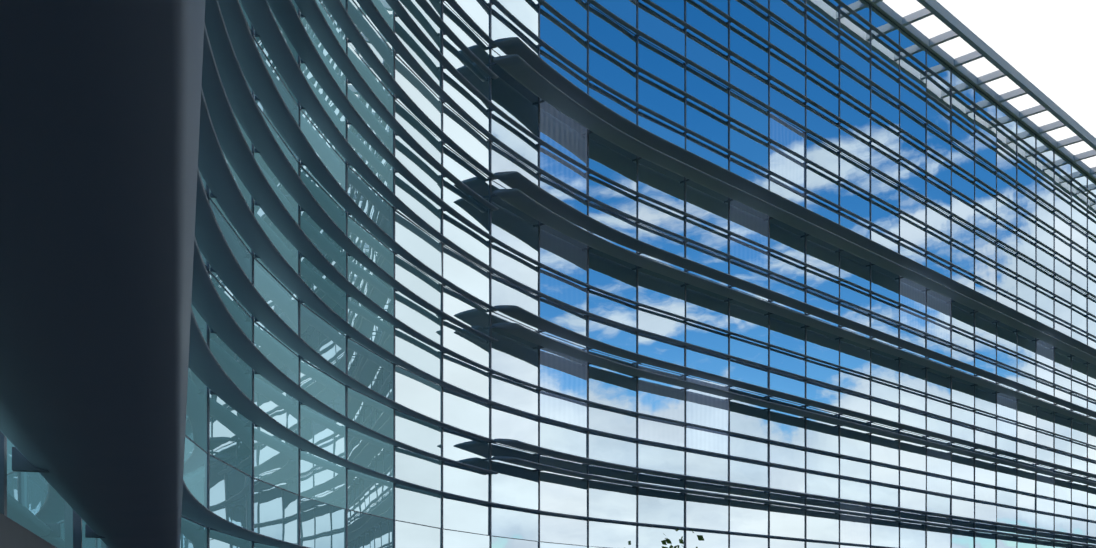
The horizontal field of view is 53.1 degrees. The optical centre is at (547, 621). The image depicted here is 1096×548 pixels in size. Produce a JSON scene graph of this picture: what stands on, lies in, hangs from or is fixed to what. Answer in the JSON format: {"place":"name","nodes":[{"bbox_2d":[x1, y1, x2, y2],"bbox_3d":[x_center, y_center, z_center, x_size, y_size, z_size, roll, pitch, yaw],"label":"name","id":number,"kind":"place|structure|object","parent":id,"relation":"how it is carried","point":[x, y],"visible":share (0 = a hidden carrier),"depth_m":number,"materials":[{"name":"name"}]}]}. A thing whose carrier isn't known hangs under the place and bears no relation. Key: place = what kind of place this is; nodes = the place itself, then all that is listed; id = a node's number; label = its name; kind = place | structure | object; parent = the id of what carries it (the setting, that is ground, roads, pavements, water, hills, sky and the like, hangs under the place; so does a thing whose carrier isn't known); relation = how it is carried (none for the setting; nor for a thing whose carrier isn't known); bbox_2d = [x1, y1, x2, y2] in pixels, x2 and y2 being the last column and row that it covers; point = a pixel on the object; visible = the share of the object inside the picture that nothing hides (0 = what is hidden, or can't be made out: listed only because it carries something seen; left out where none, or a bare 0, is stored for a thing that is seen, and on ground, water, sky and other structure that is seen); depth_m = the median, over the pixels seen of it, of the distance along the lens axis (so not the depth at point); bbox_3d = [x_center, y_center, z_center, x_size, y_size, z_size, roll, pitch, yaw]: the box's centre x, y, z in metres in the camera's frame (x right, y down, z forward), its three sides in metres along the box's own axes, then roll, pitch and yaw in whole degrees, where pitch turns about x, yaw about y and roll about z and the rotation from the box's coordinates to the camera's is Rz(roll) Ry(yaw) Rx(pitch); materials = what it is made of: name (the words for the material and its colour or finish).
{"place":"outdoors","nodes":[
{"label":"outdoors","id":0,"kind":"place"},
{"bbox_2d":[883,0,1095,167],"label":"sky","id":1,"kind":"structure","parent":0,"point":[1051,43],"materials":[{"name":"white"}]},
{"label":"paving","id":2,"kind":"structure","parent":0,"visible":0},
{"bbox_2d":[0,513,56,547],"bbox_3d":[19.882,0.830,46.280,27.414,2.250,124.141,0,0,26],"label":"wall","id":3,"kind":"structure","parent":2,"relation":"on","point":[13,534],"depth_m":3.28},
{"bbox_2d":[0,0,1095,547],"bbox_3d":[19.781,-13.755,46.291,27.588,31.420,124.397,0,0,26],"label":"mullions","id":4,"kind":"structure","parent":2,"relation":"on","point":[4,490],"depth_m":38.26,"materials":[{"name":"grey"}]},
{"bbox_2d":[12,0,1088,542],"bbox_3d":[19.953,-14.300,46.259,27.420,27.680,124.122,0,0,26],"label":"fin brackets","id":5,"kind":"object","parent":4,"relation":"attached to","point":[20,462],"visible":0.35,"depth_m":19.77,"materials":[{"name":"grey"}]},
{"bbox_2d":[7,0,1095,547],"bbox_3d":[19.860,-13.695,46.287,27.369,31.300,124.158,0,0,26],"label":"glazing","id":6,"kind":"structure","parent":2,"relation":"on","point":[37,504],"depth_m":40.90,"materials":[{"name":"blue glass"}]},
{"bbox_2d":[0,0,1095,547],"bbox_3d":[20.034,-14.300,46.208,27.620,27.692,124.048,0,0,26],"label":"horizontal louvers","id":7,"kind":"object","parent":6,"relation":"attached to","point":[120,130],"visible":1,"depth_m":3.69,"materials":[{"name":"black metal"}]},
{"bbox_2d":[491,47,1090,546],"bbox_3d":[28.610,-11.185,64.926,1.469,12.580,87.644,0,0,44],"label":"support brackets","id":8,"kind":"object","parent":6,"relation":"attached to","point":[773,313],"visible":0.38,"depth_m":46.05,"materials":[{"name":"grey"}]},
{"bbox_2d":[492,37,1095,546],"bbox_3d":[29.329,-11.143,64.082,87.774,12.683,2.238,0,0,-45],"label":"sun blades","id":9,"kind":"object","parent":8,"relation":"on","point":[526,65],"visible":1,"depth_m":42.72,"materials":[{"name":"metal"}]},
{"bbox_2d":[866,0,1095,180],"bbox_3d":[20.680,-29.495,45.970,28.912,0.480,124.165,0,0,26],"label":"roof trellis","id":10,"kind":"object","parent":6,"relation":"on","point":[953,23],"visible":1,"depth_m":59.21,"materials":[{"name":"metal"}]},
{"bbox_2d":[628,528,703,547],"bbox_3d":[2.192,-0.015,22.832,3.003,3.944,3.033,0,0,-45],"label":"tree","id":11,"kind":"object","parent":2,"relation":"on","point":[700,538],"visible":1,"depth_m":22.02,"materials":[{"name":"green plant"}]}
]}

